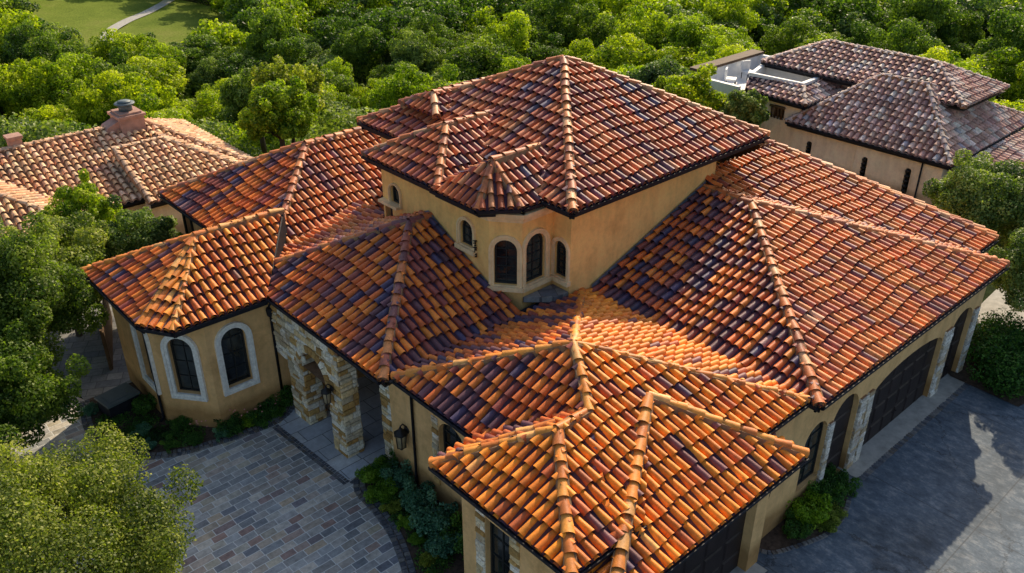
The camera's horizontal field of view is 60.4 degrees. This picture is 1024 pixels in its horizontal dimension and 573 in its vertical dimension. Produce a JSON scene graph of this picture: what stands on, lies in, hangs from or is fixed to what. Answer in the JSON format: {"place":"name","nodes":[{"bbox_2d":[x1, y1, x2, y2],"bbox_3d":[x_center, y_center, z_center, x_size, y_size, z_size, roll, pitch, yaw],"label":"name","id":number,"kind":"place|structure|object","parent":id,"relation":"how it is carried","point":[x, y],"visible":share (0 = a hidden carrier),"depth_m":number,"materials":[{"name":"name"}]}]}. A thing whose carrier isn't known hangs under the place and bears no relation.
{"place":"outdoors","nodes":[
{"label":"outdoors","id":0,"kind":"place"},
{"bbox_2d":[40,301,131,400],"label":"garden path","id":1,"kind":"structure","parent":0,"point":[99,378],"depth_m":30.45,"materials":[{"name":"grey stone"}]},
{"bbox_2d":[99,299,112,370],"bbox_3d":[-14.373,1.293,31.178,0.110,1.600,3.900,-11,31,-19],"label":"timber fence","id":2,"kind":"object","parent":1,"relation":"on","point":[106,332],"visible":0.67,"depth_m":30.34,"materials":[{"name":"brown wood"}]},
{"bbox_2d":[4,395,408,572],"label":"courtyard","id":3,"kind":"structure","parent":0,"point":[270,500],"depth_m":24.07,"materials":[{"name":"grey stone"}]},
{"bbox_2d":[80,400,294,459],"bbox_3d":[-10.493,4.412,27.129,6.996,0.054,2.858,1,29,2],"label":"cobble border","id":4,"kind":"object","parent":3,"relation":"on","point":[184,450],"visible":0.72,"depth_m":26.77,"materials":[{"name":"grey stone"}]},
{"bbox_2d":[86,382,291,455],"bbox_3d":[-10.585,4.187,27.529,6.693,0.001,3.530,4,29,8],"label":"planting bed","id":5,"kind":"object","parent":3,"relation":"on","point":[209,436],"visible":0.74,"depth_m":27.22,"materials":[{"name":"soil"}]},
{"bbox_2d":[94,382,139,418],"bbox_3d":[-12.482,3.657,27.946,0.840,0.585,1.080,22,35,34],"label":"utility box","id":6,"kind":"object","parent":5,"relation":"on","point":[114,402],"visible":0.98,"depth_m":27.71,"materials":[{"name":"metal"}]},
{"bbox_2d":[93,402,287,446],"bbox_3d":[-10.035,4.295,27.306,5.972,0.251,2.177,-3,29,-5],"label":"ground cover","id":7,"kind":"object","parent":5,"relation":"on","point":[155,436],"visible":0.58,"depth_m":27.12,"materials":[{"name":"green plant"}]},
{"bbox_2d":[272,425,348,484],"bbox_3d":[-6.027,4.955,26.162,3.708,0.036,0.214,25,38,38],"label":"cobble strip","id":8,"kind":"object","parent":3,"relation":"on","point":[292,440],"visible":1,"depth_m":26.08,"materials":[{"name":"grey stone"}]},
{"bbox_2d":[278,376,385,480],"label":"porch floor","id":9,"kind":"structure","parent":3,"relation":"on","point":[317,438],"depth_m":26.98,"materials":[{"name":"grey stone"}]},
{"bbox_2d":[353,461,415,572],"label":"cobble border","id":10,"kind":"object","parent":3,"relation":"on","point":[371,507],"visible":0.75,"depth_m":23.36,"materials":[{"name":"grey stone"}]},
{"bbox_2d":[359,475,463,572],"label":"planting bed","id":11,"kind":"object","parent":3,"relation":"on","point":[458,563],"visible":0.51,"depth_m":22.69,"materials":[{"name":"soil"}]},
{"bbox_2d":[363,477,398,503],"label":"shrub","id":12,"kind":"object","parent":11,"relation":"on","point":[384,495],"visible":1,"depth_m":24.28,"materials":[{"name":"green plant"}]},
{"bbox_2d":[379,459,414,487],"bbox_3d":[-3.222,5.341,24.828,1.023,0.742,0.965,2,29,4],"label":"shrub","id":13,"kind":"object","parent":11,"relation":"on","point":[401,475],"visible":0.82,"depth_m":24.68,"materials":[{"name":"green plant"}]},
{"bbox_2d":[373,487,455,572],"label":"ground cover","id":14,"kind":"object","parent":11,"relation":"on","point":[438,560],"visible":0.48,"depth_m":22.96,"materials":[{"name":"green plant"}]},
{"bbox_2d":[399,477,436,514],"bbox_3d":[-2.575,5.755,24.015,1.067,0.820,1.131,-9,30,-16],"label":"shrub","id":15,"kind":"object","parent":11,"relation":"on","point":[414,498],"visible":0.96,"depth_m":23.92,"materials":[{"name":"green plant"}]},
{"bbox_2d":[408,501,458,537],"bbox_3d":[-2.054,6.137,23.198,1.311,0.872,1.177,5,29,8],"label":"shrub","id":16,"kind":"object","parent":11,"relation":"on","point":[437,519],"visible":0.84,"depth_m":22.98,"materials":[{"name":"green plant"}]},
{"bbox_2d":[423,519,462,558],"bbox_3d":[-1.742,6.550,22.651,1.093,0.654,0.981,-20,35,-32],"label":"shrub","id":17,"kind":"object","parent":11,"relation":"on","point":[438,543],"visible":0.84,"depth_m":22.40,"materials":[{"name":"green plant"}]},
{"bbox_2d":[0,0,1007,398],"bbox_3d":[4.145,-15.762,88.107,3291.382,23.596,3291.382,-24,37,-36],"label":"ground","id":18,"kind":"structure","parent":0,"point":[990,288],"depth_m":138.28,"materials":[{"name":"green plant"}]},
{"bbox_2d":[0,19,54,64],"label":"forest tree","id":19,"kind":"object","parent":18,"relation":"on","point":[14,49],"visible":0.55,"depth_m":132.08,"materials":[{"name":"green plant"}]},
{"bbox_2d":[0,56,71,123],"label":"forest tree","id":20,"kind":"object","parent":18,"relation":"on","point":[15,89],"visible":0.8,"depth_m":111.95,"materials":[{"name":"green plant"}]},
{"bbox_2d":[0,313,91,472],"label":"live oak","id":21,"kind":"object","parent":18,"relation":"on","point":[31,400],"visible":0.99,"depth_m":23.91,"materials":[{"name":"green plant"}]},
{"bbox_2d":[15,105,87,129],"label":"forest tree","id":22,"kind":"object","parent":18,"relation":"on","point":[45,113],"visible":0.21,"depth_m":103.86,"materials":[{"name":"green plant"}]},
{"bbox_2d":[0,210,109,385],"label":"live oak","id":23,"kind":"object","parent":18,"relation":"on","point":[39,286],"visible":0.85,"depth_m":25.47,"materials":[{"name":"green plant"}]},
{"bbox_2d":[23,29,92,72],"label":"forest tree","id":24,"kind":"object","parent":18,"relation":"on","point":[49,48],"visible":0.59,"depth_m":127.49,"materials":[{"name":"green plant"}]},
{"bbox_2d":[3,210,117,336],"bbox_3d":[-15.812,-0.169,30.806,4.101,5.136,3.853,-2,29,-4],"label":"young oak","id":25,"kind":"object","parent":18,"relation":"on","point":[86,247],"visible":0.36,"depth_m":30.18,"materials":[{"name":"green plant"}]},
{"bbox_2d":[37,67,95,113],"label":"forest tree","id":26,"kind":"object","parent":18,"relation":"on","point":[62,88],"visible":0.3,"depth_m":112.76,"materials":[{"name":"green plant"}]},
{"bbox_2d":[33,52,104,92],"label":"forest tree","id":27,"kind":"object","parent":18,"relation":"on","point":[76,63],"visible":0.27,"depth_m":117.12,"materials":[{"name":"green plant"}]},
{"bbox_2d":[39,168,122,245],"bbox_3d":[-15.988,-1.736,33.368,3.071,5.392,2.544,2,29,3],"label":"young oak","id":28,"kind":"object","parent":18,"relation":"on","point":[83,196],"visible":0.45,"depth_m":32.26,"materials":[{"name":"green plant"}]},
{"bbox_2d":[69,69,126,127],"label":"forest tree","id":29,"kind":"object","parent":18,"relation":"on","point":[84,100],"visible":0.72,"depth_m":107.69,"materials":[{"name":"green plant"}]},
{"bbox_2d":[0,419,203,572],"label":"live oak","id":30,"kind":"object","parent":18,"relation":"on","point":[34,506],"visible":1,"depth_m":18.14,"materials":[{"name":"green plant"}]},
{"bbox_2d":[88,28,140,60],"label":"forest tree","id":31,"kind":"object","parent":18,"relation":"on","point":[102,47],"visible":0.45,"depth_m":133.59,"materials":[{"name":"green plant"}]},
{"bbox_2d":[85,46,153,99],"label":"forest tree","id":32,"kind":"object","parent":18,"relation":"on","point":[102,68],"visible":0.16,"depth_m":116.30,"materials":[{"name":"green plant"}]},
{"bbox_2d":[0,99,251,237],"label":"neighbour house","id":33,"kind":"structure","parent":18,"relation":"on","point":[130,155],"depth_m":38.42,"materials":[{"name":"tile"}]},
{"bbox_2d":[86,71,181,120],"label":"forest tree","id":34,"kind":"object","parent":18,"relation":"on","point":[134,90],"visible":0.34,"depth_m":108.35,"materials":[{"name":"green plant"}]},
{"bbox_2d":[87,194,183,261],"bbox_3d":[-13.911,-0.962,32.603,3.831,4.784,3.552,-24,37,-36],"label":"young oak","id":35,"kind":"object","parent":18,"relation":"on","point":[143,227],"visible":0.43,"depth_m":31.64,"materials":[{"name":"green plant"}]},
{"bbox_2d":[116,33,157,62],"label":"forest tree","id":36,"kind":"object","parent":18,"relation":"on","point":[131,44],"visible":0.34,"depth_m":131.63,"materials":[{"name":"green plant"}]},
{"bbox_2d":[19,0,266,86],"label":"golf green","id":37,"kind":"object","parent":18,"relation":"on","point":[175,20],"visible":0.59,"depth_m":175.78,"materials":[{"name":"green plant"}]},
{"bbox_2d":[121,41,186,77],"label":"forest tree","id":38,"kind":"object","parent":18,"relation":"on","point":[165,52],"visible":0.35,"depth_m":128.73,"materials":[{"name":"green plant"}]},
{"bbox_2d":[123,55,189,97],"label":"forest tree","id":39,"kind":"object","parent":18,"relation":"on","point":[167,75],"visible":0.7,"depth_m":121.13,"materials":[{"name":"green plant"}]},
{"bbox_2d":[135,92,192,121],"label":"forest tree","id":40,"kind":"object","parent":18,"relation":"on","point":[170,113],"visible":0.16,"depth_m":102.80,"materials":[{"name":"green plant"}]},
{"bbox_2d":[166,34,225,73],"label":"forest tree","id":41,"kind":"object","parent":18,"relation":"on","point":[193,57],"visible":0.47,"depth_m":133.47,"materials":[{"name":"green plant"}]},
{"bbox_2d":[179,90,225,125],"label":"forest tree","id":42,"kind":"object","parent":18,"relation":"on","point":[209,97],"visible":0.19,"depth_m":108.80,"materials":[{"name":"green plant"}]},
{"bbox_2d":[187,56,224,89],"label":"forest tree","id":43,"kind":"object","parent":18,"relation":"on","point":[208,66],"visible":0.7,"depth_m":127.37,"materials":[{"name":"green plant"}]},
{"bbox_2d":[215,51,264,80],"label":"forest tree","id":44,"kind":"object","parent":18,"relation":"on","point":[229,69],"visible":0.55,"depth_m":126.95,"materials":[{"name":"green plant"}]},
{"bbox_2d":[218,67,277,152],"bbox_3d":[-16.557,-11.683,57.893,5.050,6.116,5.361,-24,37,-36],"label":"pale tree","id":45,"kind":"object","parent":18,"relation":"on","point":[235,92],"visible":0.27,"depth_m":56.32,"materials":[{"name":"green plant"}]},
{"bbox_2d":[244,6,299,61],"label":"forest tree","id":46,"kind":"object","parent":18,"relation":"on","point":[264,28],"visible":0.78,"depth_m":132.11,"materials":[{"name":"green plant"}]},
{"bbox_2d":[238,75,318,146],"bbox_3d":[-11.839,-8.210,45.201,3.562,5.302,4.155,11,31,19],"label":"young oak","id":47,"kind":"object","parent":18,"relation":"on","point":[272,103],"visible":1,"depth_m":43.88,"materials":[{"name":"green plant"}]},
{"bbox_2d":[259,36,306,65],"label":"forest tree","id":48,"kind":"object","parent":18,"relation":"on","point":[287,51],"visible":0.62,"depth_m":128.11,"materials":[{"name":"green plant"}]},
{"bbox_2d":[250,55,324,142],"bbox_3d":[-12.501,-10.220,48.926,4.275,5.237,4.568,-24,37,-36],"label":"pale tree","id":49,"kind":"object","parent":18,"relation":"on","point":[279,69],"visible":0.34,"depth_m":47.50,"materials":[{"name":"green plant"}]},
{"bbox_2d":[321,67,360,108],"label":"forest tree","id":50,"kind":"object","parent":18,"relation":"on","point":[343,83],"visible":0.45,"depth_m":117.52,"materials":[{"name":"green plant"}]},
{"bbox_2d":[329,16,387,86],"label":"forest tree","id":51,"kind":"object","parent":18,"relation":"on","point":[365,38],"visible":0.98,"depth_m":130.93,"materials":[{"name":"green plant"}]},
{"bbox_2d":[368,64,432,112],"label":"forest tree","id":52,"kind":"object","parent":18,"relation":"on","point":[385,90],"visible":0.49,"depth_m":107.59,"materials":[{"name":"green plant"}]},
{"bbox_2d":[387,30,447,72],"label":"forest tree","id":53,"kind":"object","parent":18,"relation":"on","point":[420,53],"visible":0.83,"depth_m":126.72,"materials":[{"name":"green plant"}]},
{"bbox_2d":[406,12,455,42],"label":"forest tree","id":54,"kind":"object","parent":18,"relation":"on","point":[442,30],"visible":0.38,"depth_m":135.13,"materials":[{"name":"green plant"}]},
{"bbox_2d":[435,37,507,82],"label":"forest tree","id":55,"kind":"object","parent":18,"relation":"on","point":[457,57],"visible":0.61,"depth_m":116.82,"materials":[{"name":"green plant"}]},
{"bbox_2d":[463,33,524,76],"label":"forest tree","id":56,"kind":"object","parent":18,"relation":"on","point":[508,51],"visible":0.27,"depth_m":119.31,"materials":[{"name":"green plant"}]},
{"bbox_2d":[0,0,1017,126],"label":"undergrowth","id":57,"kind":"object","parent":18,"relation":"on","point":[184,94],"depth_m":132.81,"materials":[{"name":"green plant"}]},
{"bbox_2d":[482,10,536,53],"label":"forest tree","id":58,"kind":"object","parent":18,"relation":"on","point":[514,21],"visible":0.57,"depth_m":124.91,"materials":[{"name":"green plant"}]},
{"bbox_2d":[0,0,1023,57],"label":"distant wood","id":59,"kind":"object","parent":18,"relation":"on","point":[455,14],"visible":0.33,"depth_m":141.99,"materials":[{"name":"green plant"}]},
{"bbox_2d":[0,102,1023,156],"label":"undergrowth","id":60,"kind":"object","parent":18,"relation":"on","point":[30,132],"visible":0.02,"depth_m":48.87,"materials":[{"name":"green plant"}]},
{"bbox_2d":[519,32,567,63],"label":"forest tree","id":61,"kind":"object","parent":18,"relation":"on","point":[534,51],"visible":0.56,"depth_m":125.70,"materials":[{"name":"green plant"}]},
{"bbox_2d":[81,55,1009,572],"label":"tile roofed house","id":62,"kind":"structure","parent":18,"relation":"on","point":[565,313],"depth_m":25.02,"materials":[{"name":"tile"}]},
{"bbox_2d":[129,323,161,394],"bbox_3d":[-11.107,1.982,26.827,0.310,2.460,1.260,-24,37,-36],"label":"window","id":63,"kind":"structure","parent":62,"relation":"in","point":[134,334],"depth_m":26.93,"materials":[{"name":"beige glass"}]},
{"bbox_2d":[160,335,208,401],"bbox_3d":[-9.761,2.342,26.278,1.160,2.360,0.310,5,29,8],"label":"window","id":64,"kind":"structure","parent":62,"relation":"in","point":[186,356],"depth_m":26.36,"materials":[{"name":"white stone"}]},
{"bbox_2d":[214,321,259,396],"bbox_3d":[-8.355,2.078,26.550,1.162,2.360,0.330,-24,37,-36],"label":"window","id":65,"kind":"structure","parent":62,"relation":"in","point":[229,343],"depth_m":26.63,"materials":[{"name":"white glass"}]},
{"bbox_2d":[454,216,476,256],"bbox_3d":[-1.289,-1.518,25.273,0.280,1.070,0.860,-24,37,-36],"label":"window","id":66,"kind":"structure","parent":62,"relation":"in","point":[469,232],"depth_m":25.37,"materials":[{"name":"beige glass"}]},
{"bbox_2d":[490,522,509,572],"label":"window","id":67,"kind":"structure","parent":62,"relation":"in","point":[499,541],"depth_m":19.72,"materials":[{"name":"black glass"}]},
{"bbox_2d":[487,235,522,292],"bbox_3d":[-0.177,-0.677,24.836,1.020,1.740,0.290,5,29,8],"label":"window","id":68,"kind":"structure","parent":62,"relation":"in","point":[508,250],"depth_m":24.92,"materials":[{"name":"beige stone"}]},
{"bbox_2d":[522,228,551,292],"bbox_3d":[0.650,-0.833,25.045,1.120,1.810,0.290,-24,37,-36],"label":"window","id":69,"kind":"structure","parent":62,"relation":"in","point":[532,246],"depth_m":25.16,"materials":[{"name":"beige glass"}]},
{"bbox_2d":[550,236,570,287],"bbox_3d":[1.412,-0.782,25.346,0.290,1.430,0.800,-24,37,-36],"label":"window","id":70,"kind":"structure","parent":62,"relation":"in","point":[563,249],"depth_m":25.40,"materials":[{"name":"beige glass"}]},
{"bbox_2d":[672,513,745,572],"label":"garage door","id":71,"kind":"structure","parent":62,"relation":"in","point":[721,554],"depth_m":21.13,"materials":[{"name":"wood"}]},
{"bbox_2d":[797,421,822,485],"bbox_3d":[7.894,4.406,23.522,1.100,2.050,0.070,-24,37,-36],"label":"window","id":72,"kind":"structure","parent":62,"relation":"in","point":[813,441],"depth_m":23.78,"materials":[{"name":"black glass"}]},
{"bbox_2d":[823,394,853,478],"bbox_3d":[9.039,4.191,24.511,1.390,2.970,0.092,-24,37,-36],"label":"garage door","id":73,"kind":"structure","parent":62,"relation":"in","point":[842,417],"depth_m":24.61,"materials":[{"name":"wood"}]},
{"bbox_2d":[862,338,937,445],"bbox_3d":[11.780,3.078,26.735,4.490,2.770,0.092,-24,37,-36],"label":"garage door","id":74,"kind":"structure","parent":62,"relation":"in","point":[905,384],"depth_m":26.89,"materials":[{"name":"wood"}]},
{"bbox_2d":[940,308,968,379],"bbox_3d":[14.410,1.881,28.799,1.540,2.870,0.092,-24,37,-36],"label":"garage door","id":75,"kind":"structure","parent":62,"relation":"in","point":[960,322],"depth_m":29.03,"materials":[{"name":"wood"}]},
{"bbox_2d":[519,0,577,33],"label":"forest tree","id":76,"kind":"object","parent":18,"relation":"on","point":[551,10],"visible":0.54,"depth_m":133.47,"materials":[{"name":"green plant"}]},
{"bbox_2d":[558,1,619,47],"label":"forest tree","id":77,"kind":"object","parent":18,"relation":"on","point":[588,18],"visible":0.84,"depth_m":130.90,"materials":[{"name":"green plant"}]},
{"bbox_2d":[576,32,658,69],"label":"forest tree","id":78,"kind":"object","parent":18,"relation":"on","point":[619,50],"visible":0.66,"depth_m":116.54,"materials":[{"name":"green plant"}]},
{"bbox_2d":[613,5,669,52],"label":"forest tree","id":79,"kind":"object","parent":18,"relation":"on","point":[653,24],"visible":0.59,"depth_m":125.10,"materials":[{"name":"green plant"}]},
{"bbox_2d":[626,54,691,84],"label":"pale tree","id":80,"kind":"object","parent":18,"relation":"on","point":[651,72],"visible":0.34,"depth_m":57.37,"materials":[{"name":"green plant"}]},
{"bbox_2d":[642,46,695,67],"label":"forest tree","id":81,"kind":"object","parent":18,"relation":"on","point":[680,58],"visible":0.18,"depth_m":116.82,"materials":[{"name":"green plant"}]},
{"bbox_2d":[647,12,711,50],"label":"forest tree","id":82,"kind":"object","parent":18,"relation":"on","point":[704,20],"visible":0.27,"depth_m":124.55,"materials":[{"name":"green plant"}]},
{"bbox_2d":[656,14,709,56],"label":"forest tree","id":83,"kind":"object","parent":18,"relation":"on","point":[699,37],"visible":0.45,"depth_m":121.29,"materials":[{"name":"green plant"}]},
{"bbox_2d":[651,63,726,110],"bbox_3d":[9.134,-8.370,47.464,4.462,7.386,4.563,-24,37,-36],"label":"young oak","id":84,"kind":"object","parent":18,"relation":"on","point":[695,87],"visible":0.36,"depth_m":45.51,"materials":[{"name":"green plant"}]},
{"bbox_2d":[689,23,759,51],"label":"forest tree","id":85,"kind":"object","parent":18,"relation":"on","point":[732,34],"visible":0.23,"depth_m":119.83,"materials":[{"name":"green plant"}]},
{"bbox_2d":[701,0,759,33],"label":"forest tree","id":86,"kind":"object","parent":18,"relation":"on","point":[736,9],"visible":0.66,"depth_m":133.09,"materials":[{"name":"green plant"}]},
{"bbox_2d":[718,88,770,127],"bbox_3d":[11.914,-7.235,46.225,3.167,6.600,2.839,-24,37,-36],"label":"pale tree","id":87,"kind":"object","parent":18,"relation":"on","point":[749,107],"visible":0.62,"depth_m":44.53,"materials":[{"name":"green plant"}]},
{"bbox_2d":[760,15,828,54],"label":"forest tree","id":88,"kind":"object","parent":18,"relation":"on","point":[793,27],"visible":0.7,"depth_m":125.73,"materials":[{"name":"green plant"}]},
{"bbox_2d":[689,39,1023,227],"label":"neighbour house","id":89,"kind":"structure","parent":18,"relation":"on","point":[894,120],"depth_m":43.79,"materials":[{"name":"tile"}]},
{"bbox_2d":[866,17,951,59],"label":"forest tree","id":90,"kind":"object","parent":18,"relation":"on","point":[913,43],"visible":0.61,"depth_m":116.04,"materials":[{"name":"green plant"}]},
{"bbox_2d":[886,0,968,41],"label":"forest tree","id":91,"kind":"object","parent":18,"relation":"on","point":[942,13],"visible":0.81,"depth_m":127.82,"materials":[{"name":"green plant"}]},
{"bbox_2d":[936,9,984,45],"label":"forest tree","id":92,"kind":"object","parent":18,"relation":"on","point":[972,33],"visible":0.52,"depth_m":131.16,"materials":[{"name":"green plant"}]},
{"bbox_2d":[922,148,1023,253],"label":"live oak","id":93,"kind":"object","parent":18,"relation":"on","point":[982,190],"visible":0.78,"depth_m":31.89,"materials":[{"name":"green plant"}]},
{"bbox_2d":[948,343,1023,406],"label":"planting bed","id":94,"kind":"object","parent":18,"relation":"on","point":[963,375],"visible":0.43,"depth_m":29.37,"materials":[{"name":"soil"}]},
{"bbox_2d":[965,305,1023,398],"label":"hedge","id":95,"kind":"object","parent":94,"relation":"on","point":[1003,349],"visible":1,"depth_m":29.17,"materials":[{"name":"green plant"}]},
{"bbox_2d":[966,46,1023,99],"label":"forest tree","id":96,"kind":"object","parent":18,"relation":"on","point":[1002,56],"visible":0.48,"depth_m":109.42,"materials":[{"name":"green plant"}]},
{"bbox_2d":[972,8,1023,77],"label":"forest tree","id":97,"kind":"object","parent":18,"relation":"on","point":[1011,35],"visible":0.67,"depth_m":113.03,"materials":[{"name":"green plant"}]},
{"bbox_2d":[977,273,1023,327],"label":"paved yard","id":98,"kind":"structure","parent":18,"relation":"on","point":[994,300],"depth_m":33.69,"materials":[{"name":"beige stone"}]},
{"bbox_2d":[989,227,1023,311],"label":"live oak","id":99,"kind":"object","parent":18,"relation":"on","point":[1011,279],"visible":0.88,"depth_m":29.39,"materials":[{"name":"green plant"}]},
{"bbox_2d":[756,384,1023,572],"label":"driveway","id":100,"kind":"structure","parent":0,"point":[942,491],"depth_m":24.17,"materials":[{"name":"grey stone"}]},
{"bbox_2d":[760,471,847,551],"bbox_3d":[8.249,6.231,23.827,4.400,0.001,1.076,-24,37,-36],"label":"planting bed","id":101,"kind":"object","parent":100,"relation":"on","point":[775,538],"visible":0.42,"depth_m":23.12,"materials":[{"name":"soil"}]},
{"bbox_2d":[782,508,813,539],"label":"shrub","id":102,"kind":"object","parent":101,"relation":"on","point":[789,530],"visible":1,"depth_m":23.09,"materials":[{"name":"green plant"}]},
{"bbox_2d":[784,489,832,529],"bbox_3d":[7.860,5.959,23.544,1.302,0.916,1.405,-17,33,-28],"label":"boxwood","id":103,"kind":"object","parent":101,"relation":"on","point":[806,512],"visible":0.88,"depth_m":23.34,"materials":[{"name":"green plant"}]},
{"bbox_2d":[806,479,848,513],"bbox_3d":[8.595,5.677,24.057,1.010,0.933,1.073,-20,35,-32],"label":"shrub","id":104,"kind":"object","parent":101,"relation":"on","point":[822,487],"visible":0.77,"depth_m":23.89,"materials":[{"name":"green plant"}]},
{"bbox_2d":[824,462,862,497],"bbox_3d":[9.119,5.418,24.680,1.019,0.733,1.099,-6,29,-10],"label":"shrub","id":105,"kind":"object","parent":101,"relation":"on","point":[832,476],"visible":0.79,"depth_m":24.52,"materials":[{"name":"green plant"}]},
{"bbox_2d":[837,374,964,476],"bbox_3d":[12.539,4.054,27.807,7.950,0.001,0.880,-24,37,-36],"label":"garage apron","id":106,"kind":"object","parent":100,"relation":"on","point":[884,440],"visible":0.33,"depth_m":27.33,"materials":[{"name":"grey concrete"}]},
{"bbox_2d":[859,383,969,480],"bbox_3d":[12.791,4.273,27.418,7.608,0.017,0.188,-24,37,-36],"label":"cobble border","id":107,"kind":"object","parent":100,"relation":"on","point":[906,438],"visible":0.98,"depth_m":26.99,"materials":[{"name":"grey stone"}]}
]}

